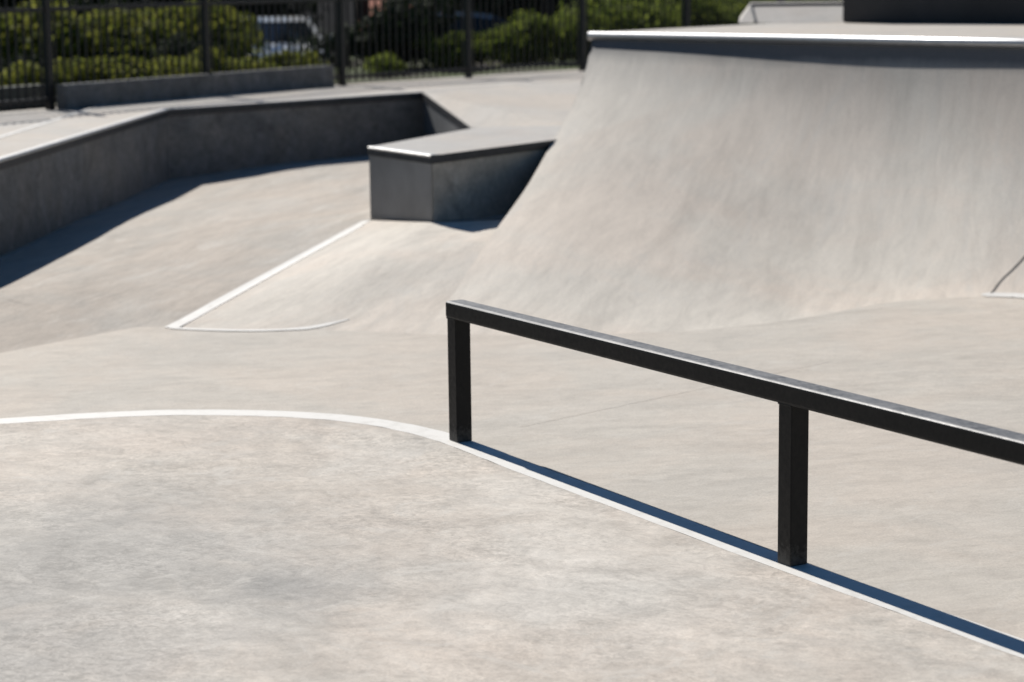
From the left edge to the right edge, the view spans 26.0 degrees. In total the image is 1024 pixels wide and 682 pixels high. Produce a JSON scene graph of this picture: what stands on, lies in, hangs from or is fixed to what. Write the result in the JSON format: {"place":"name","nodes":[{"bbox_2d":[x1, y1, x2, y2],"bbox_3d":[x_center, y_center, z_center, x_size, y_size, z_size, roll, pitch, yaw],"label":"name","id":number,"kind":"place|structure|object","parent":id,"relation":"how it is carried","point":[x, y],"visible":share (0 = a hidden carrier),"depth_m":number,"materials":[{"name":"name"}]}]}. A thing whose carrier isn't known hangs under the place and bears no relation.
{"place":"outdoors","nodes":[
{"label":"outdoors","id":0,"kind":"place"},
{"bbox_2d":[139,0,353,54],"bbox_3d":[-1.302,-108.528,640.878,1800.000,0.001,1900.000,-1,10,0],"label":"ground","id":1,"kind":"structure","parent":0,"point":[351,15],"depth_m":93.91,"materials":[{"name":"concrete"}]},
{"bbox_2d":[0,0,93,12],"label":"shrub","id":2,"kind":"object","parent":1,"relation":"on","point":[9,4],"visible":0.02,"depth_m":47.32,"materials":[{"name":"green plant"}]},
{"bbox_2d":[58,0,267,19],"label":"shrub","id":3,"kind":"object","parent":1,"relation":"on","point":[130,2],"visible":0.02,"depth_m":46.87,"materials":[{"name":"green plant"}]},
{"bbox_2d":[151,0,330,26],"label":"shrub","id":4,"kind":"object","parent":1,"relation":"on","point":[277,9],"visible":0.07,"depth_m":47.71,"materials":[{"name":"green plant"}]},
{"bbox_2d":[240,16,331,60],"bbox_3d":[-4.209,-5.037,39.197,2.080,1.349,4.620,-2,10,-10],"label":"parked car","id":5,"kind":"object","parent":1,"relation":"on","point":[284,31],"visible":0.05,"depth_m":38.38,"materials":[{"name":"silver metal"}]},
{"bbox_2d":[355,0,366,23],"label":"tree","id":6,"kind":"object","parent":1,"relation":"on","point":[358,14],"depth_m":51.33,"materials":[{"name":"green plant"}]},
{"bbox_2d":[360,0,410,29],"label":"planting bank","id":7,"kind":"structure","parent":1,"relation":"on","point":[371,2],"depth_m":52.38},
{"bbox_2d":[352,12,508,56],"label":"parked car","id":8,"kind":"object","parent":1,"relation":"on","point":[483,21],"depth_m":40.45,"materials":[{"name":"blue paint"}]},
{"bbox_2d":[426,0,586,22],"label":"shrub","id":9,"kind":"object","parent":1,"relation":"on","point":[489,6],"visible":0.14,"depth_m":46.47,"materials":[{"name":"green plant"}]},
{"bbox_2d":[542,0,554,19],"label":"tree","id":10,"kind":"object","parent":1,"relation":"on","point":[549,8],"visible":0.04,"depth_m":45.81,"materials":[{"name":"green plant"}]},
{"bbox_2d":[0,57,578,110],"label":"lawn","id":11,"kind":"structure","parent":0,"point":[393,77],"depth_m":25.39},
{"bbox_2d":[3,76,13,85],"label":"shrub","id":12,"kind":"object","parent":11,"relation":"on","point":[5,81],"visible":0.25,"depth_m":20.33,"materials":[{"name":"green plant"}]},
{"bbox_2d":[1,13,30,60],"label":"shrub","id":13,"kind":"object","parent":11,"relation":"on","point":[2,47],"visible":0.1,"depth_m":26.47,"materials":[{"name":"green plant"}]},
{"bbox_2d":[2,52,42,76],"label":"shrub","id":14,"kind":"object","parent":11,"relation":"on","point":[5,65],"visible":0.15,"depth_m":24.22,"materials":[{"name":"green plant"}]},
{"bbox_2d":[0,84,44,111],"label":"garden kerb","id":15,"kind":"structure","parent":11,"relation":"on","point":[22,92],"depth_m":19.75,"materials":[{"name":"grey concrete"}]},
{"bbox_2d":[3,61,69,96],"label":"shrub","id":16,"kind":"object","parent":11,"relation":"on","point":[29,72],"visible":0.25,"depth_m":20.67,"materials":[{"name":"green plant"}]},
{"bbox_2d":[0,12,90,62],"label":"shrub","id":17,"kind":"object","parent":11,"relation":"on","point":[66,30],"visible":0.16,"depth_m":26.44,"materials":[{"name":"green plant"}]},
{"bbox_2d":[0,0,132,71],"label":"shrub","id":18,"kind":"object","parent":11,"relation":"on","point":[19,35],"visible":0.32,"depth_m":26.45,"materials":[{"name":"green plant"}]},
{"bbox_2d":[42,56,121,95],"bbox_3d":[-4.185,-2.512,21.275,0.651,0.452,1.128,8,13,40],"label":"shrub","id":19,"kind":"object","parent":11,"relation":"on","point":[75,71],"visible":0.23,"depth_m":21.14,"materials":[{"name":"green plant"}]},
{"bbox_2d":[25,12,141,69],"bbox_3d":[-5.110,-3.608,27.134,1.220,0.846,2.113,2,10,16],"label":"shrub","id":20,"kind":"object","parent":11,"relation":"on","point":[89,47],"visible":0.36,"depth_m":26.83,"materials":[{"name":"green plant"}]},
{"bbox_2d":[65,0,155,19],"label":"shrub","id":21,"kind":"object","parent":11,"relation":"on","point":[80,3],"visible":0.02,"depth_m":32.94,"materials":[{"name":"green plant"}]},
{"bbox_2d":[77,55,170,82],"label":"shrub","id":22,"kind":"object","parent":11,"relation":"on","point":[134,71],"visible":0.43,"depth_m":21.27,"materials":[{"name":"green plant"}]},
{"bbox_2d":[82,11,189,64],"bbox_3d":[-4.849,-3.656,27.387,1.849,0.847,1.792,0,10,3],"label":"shrub","id":23,"kind":"object","parent":11,"relation":"on","point":[125,26],"visible":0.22,"depth_m":27.15,"materials":[{"name":"green plant"}]},
{"bbox_2d":[89,3,227,63],"bbox_3d":[-4.551,-3.752,27.591,2.018,0.916,1.165,1,10,12],"label":"shrub","id":24,"kind":"object","parent":11,"relation":"on","point":[174,21],"visible":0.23,"depth_m":27.36,"materials":[{"name":"green plant"}]},
{"bbox_2d":[147,33,210,64],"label":"shrub","id":25,"kind":"object","parent":11,"relation":"on","point":[175,49],"visible":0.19,"depth_m":24.76,"materials":[{"name":"green plant"}]},
{"bbox_2d":[148,55,211,77],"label":"shrub","id":26,"kind":"object","parent":11,"relation":"on","point":[169,69],"visible":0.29,"depth_m":21.72,"materials":[{"name":"green plant"}]},
{"bbox_2d":[153,0,268,64],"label":"shrub","id":27,"kind":"object","parent":11,"relation":"on","point":[214,14],"visible":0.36,"depth_m":27.65,"materials":[{"name":"green plant"}]},
{"bbox_2d":[168,47,253,72],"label":"shrub","id":28,"kind":"object","parent":11,"relation":"on","point":[215,58],"visible":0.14,"depth_m":22.08,"materials":[{"name":"green plant"}]},
{"bbox_2d":[214,56,284,72],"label":"shrub","id":29,"kind":"object","parent":11,"relation":"on","point":[242,65],"visible":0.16,"depth_m":22.23,"materials":[{"name":"green plant"}]},
{"bbox_2d":[259,49,337,73],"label":"shrub","id":30,"kind":"object","parent":11,"relation":"on","point":[291,59],"visible":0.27,"depth_m":22.92,"materials":[{"name":"green plant"}]},
{"bbox_2d":[283,7,434,69],"bbox_3d":[-1.786,-3.623,26.719,1.956,0.847,1.454,0,10,6],"label":"shrub","id":31,"kind":"object","parent":11,"relation":"on","point":[379,36],"visible":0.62,"depth_m":26.31,"materials":[{"name":"green plant"}]},
{"bbox_2d":[361,51,407,77],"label":"shrub","id":32,"kind":"object","parent":11,"relation":"on","point":[386,62],"visible":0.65,"depth_m":24.76,"materials":[{"name":"green plant"}]},
{"bbox_2d":[366,0,462,67],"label":"shrub","id":33,"kind":"object","parent":11,"relation":"on","point":[425,10],"visible":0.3,"depth_m":26.59,"materials":[{"name":"green plant"}]},
{"bbox_2d":[407,30,479,69],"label":"shrub","id":34,"kind":"object","parent":11,"relation":"on","point":[439,50],"visible":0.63,"depth_m":26.16,"materials":[{"name":"green plant"}]},
{"bbox_2d":[458,24,528,66],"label":"shrub","id":35,"kind":"object","parent":11,"relation":"on","point":[502,46],"visible":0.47,"depth_m":26.46,"materials":[{"name":"green plant"}]},
{"bbox_2d":[496,9,555,63],"bbox_3d":[0.150,-3.652,26.886,0.758,0.728,1.049,-2,10,-9],"label":"shrub","id":36,"kind":"object","parent":11,"relation":"on","point":[526,23],"visible":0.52,"depth_m":26.62,"materials":[{"name":"green plant"}]},
{"bbox_2d":[537,11,603,62],"bbox_3d":[0.618,-3.720,27.336,1.085,0.689,1.576,6,12,33],"label":"shrub","id":37,"kind":"object","parent":11,"relation":"on","point":[567,39],"visible":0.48,"depth_m":26.87,"materials":[{"name":"green plant"}]},
{"bbox_2d":[556,2,647,60],"bbox_3d":[1.038,-3.864,27.970,1.311,0.809,0.947,-3,10,-13],"label":"shrub","id":38,"kind":"object","parent":11,"relation":"on","point":[613,19],"visible":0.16,"depth_m":27.81,"materials":[{"name":"green plant"}]},
{"bbox_2d":[555,0,661,15],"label":"shrub","id":39,"kind":"object","parent":11,"relation":"on","point":[591,4],"visible":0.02,"depth_m":29.98,"materials":[{"name":"green plant"}]},
{"bbox_2d":[590,0,695,30],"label":"shrub","id":40,"kind":"object","parent":11,"relation":"on","point":[657,16],"visible":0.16,"depth_m":28.47,"materials":[{"name":"green plant"}]},
{"bbox_2d":[653,0,725,26],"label":"shrub","id":41,"kind":"object","parent":11,"relation":"on","point":[704,13],"visible":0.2,"depth_m":29.05,"materials":[{"name":"green plant"}]},
{"bbox_2d":[713,0,765,25],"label":"shrub","id":42,"kind":"object","parent":11,"relation":"on","point":[734,11],"visible":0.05,"depth_m":29.82,"materials":[{"name":"green plant"}]},
{"bbox_2d":[733,0,808,11],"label":"shrub","id":43,"kind":"object","parent":11,"relation":"on","point":[734,1],"visible":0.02,"depth_m":30.37,"materials":[{"name":"green plant"}]},
{"bbox_2d":[803,0,840,1],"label":"shrub","id":44,"kind":"object","parent":11,"relation":"on","point":[824,0],"visible":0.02,"depth_m":31.27,"materials":[{"name":"green plant"}]},
{"bbox_2d":[0,69,584,135],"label":"plaza pavement","id":45,"kind":"structure","parent":0,"point":[12,121],"depth_m":22.38,"materials":[{"name":"concrete"}]},
{"bbox_2d":[0,0,346,109],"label":"picket fence","id":46,"kind":"object","parent":45,"relation":"on","point":[204,25],"visible":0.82,"depth_m":20.50,"materials":[{"name":"black metal"}]},
{"bbox_2d":[56,65,334,109],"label":"wall","id":47,"kind":"structure","parent":45,"relation":"on","point":[70,96],"depth_m":20.73,"materials":[{"name":"concrete"}]},
{"bbox_2d":[423,79,582,127],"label":"bank","id":48,"kind":"structure","parent":45,"relation":"on","point":[548,103],"depth_m":20.50,"materials":[{"name":"concrete"}]},
{"bbox_2d":[345,0,842,81],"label":"picket fence","id":49,"kind":"object","parent":45,"relation":"on","point":[468,69],"visible":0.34,"depth_m":24.13,"materials":[{"name":"black metal"}]},
{"bbox_2d":[0,219,1023,658],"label":"skatepark floor","id":50,"kind":"structure","parent":0,"point":[932,525],"depth_m":10.09,"materials":[{"name":"concrete"}]},
{"bbox_2d":[0,298,127,352],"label":"corner wedge","id":51,"kind":"object","parent":50,"relation":"on","point":[22,326],"visible":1,"depth_m":12.19,"materials":[{"name":"concrete"}]},
{"bbox_2d":[0,155,370,327],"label":"pit bank","id":52,"kind":"structure","parent":50,"relation":"on","point":[166,253],"depth_m":14.82,"materials":[{"name":"concrete"}]},
{"bbox_2d":[386,213,507,220],"bbox_3d":[0.310,-1.018,15.976,1.078,0.058,3.396,7,12,36],"label":"bank base","id":53,"kind":"object","parent":52,"relation":"on","point":[498,216],"visible":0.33,"depth_m":14.88,"materials":[{"name":"concrete"}]},
{"bbox_2d":[367,125,561,221],"bbox_3d":[-0.169,-1.116,15.722,1.060,0.642,2.651,4,11,23],"label":"grind box","id":54,"kind":"object","parent":53,"relation":"on","point":[476,172],"visible":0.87,"depth_m":14.93,"materials":[{"name":"concrete"}]},
{"bbox_2d":[0,76,583,256],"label":"ledge wall","id":55,"kind":"structure","parent":50,"relation":"on","point":[56,174],"depth_m":19.42,"materials":[{"name":"concrete"}]},
{"bbox_2d":[180,220,502,333],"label":"fan bank","id":56,"kind":"structure","parent":50,"relation":"on","point":[390,276],"depth_m":12.96,"materials":[{"name":"concrete"}]},
{"bbox_2d":[172,319,347,330],"bbox_3d":[-1.394,-0.085,12.209,1.001,0.028,0.194,-1,10,-2],"label":"white line","id":57,"kind":"object","parent":56,"relation":"on","point":[314,326],"visible":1,"depth_m":12.18,"materials":[{"name":"paint"}]},
{"bbox_2d":[165,220,370,327],"bbox_3d":[-1.433,-0.450,13.686,0.085,0.244,3.070,2,10,17],"label":"white line","id":58,"kind":"object","parent":56,"relation":"on","point":[215,303],"visible":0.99,"depth_m":13.35,"materials":[{"name":"paint"}]},
{"bbox_2d":[0,415,1023,681],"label":"floor panel","id":59,"kind":"structure","parent":50,"relation":"on","point":[206,549],"depth_m":7.23,"materials":[{"name":"concrete"}]},
{"bbox_2d":[0,409,1023,657],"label":"white line","id":60,"kind":"object","parent":59,"relation":"on","point":[938,619],"visible":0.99,"depth_m":7.97,"materials":[{"name":"paint"}]},
{"bbox_2d":[446,300,1023,566],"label":"grind rail","id":61,"kind":"object","parent":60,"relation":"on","point":[796,400],"visible":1,"depth_m":7.34,"materials":[{"name":"black metal"}]},
{"bbox_2d":[521,362,824,426],"bbox_3d":[0.803,0.236,10.293,2.122,0.001,0.003,-10,13,-43],"label":"floor joint","id":62,"kind":"object","parent":50,"relation":"on","point":[649,399],"visible":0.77,"depth_m":10.06,"materials":[{"name":"grey concrete"}]},
{"bbox_2d":[422,22,1023,334],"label":"quarter pipe","id":63,"kind":"object","parent":50,"relation":"on","point":[698,178],"visible":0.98,"depth_m":14.54,"materials":[{"name":"concrete"}]},
{"bbox_2d":[739,2,843,22],"bbox_3d":[2.812,-2.919,19.604,1.600,0.156,1.900,0,10,6],"label":"kicker pad","id":64,"kind":"object","parent":63,"relation":"on","point":[787,12],"visible":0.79,"depth_m":19.01,"materials":[{"name":"concrete"}]},
{"bbox_2d":[843,0,1023,23],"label":"grind block","id":65,"kind":"structure","parent":63,"relation":"on","point":[933,11],"depth_m":18.16,"materials":[{"name":"concrete"}]},
{"bbox_2d":[981,292,1023,297],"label":"white line","id":66,"kind":"object","parent":63,"relation":"on","point":[1019,295],"visible":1,"depth_m":13.05,"materials":[{"name":"paint"}]},
{"bbox_2d":[991,256,1023,292],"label":"ramp joint","id":67,"kind":"object","parent":63,"relation":"on","point":[995,287],"visible":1,"depth_m":13.35,"materials":[{"name":"grey concrete"}]},
{"bbox_2d":[770,298,967,323],"bbox_3d":[2.036,-0.175,12.584,1.508,0.001,0.041,-7,12,-32],"label":"floor joint","id":68,"kind":"object","parent":50,"relation":"on","point":[870,309],"visible":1,"depth_m":12.59,"materials":[{"name":"grey concrete"}]}
]}

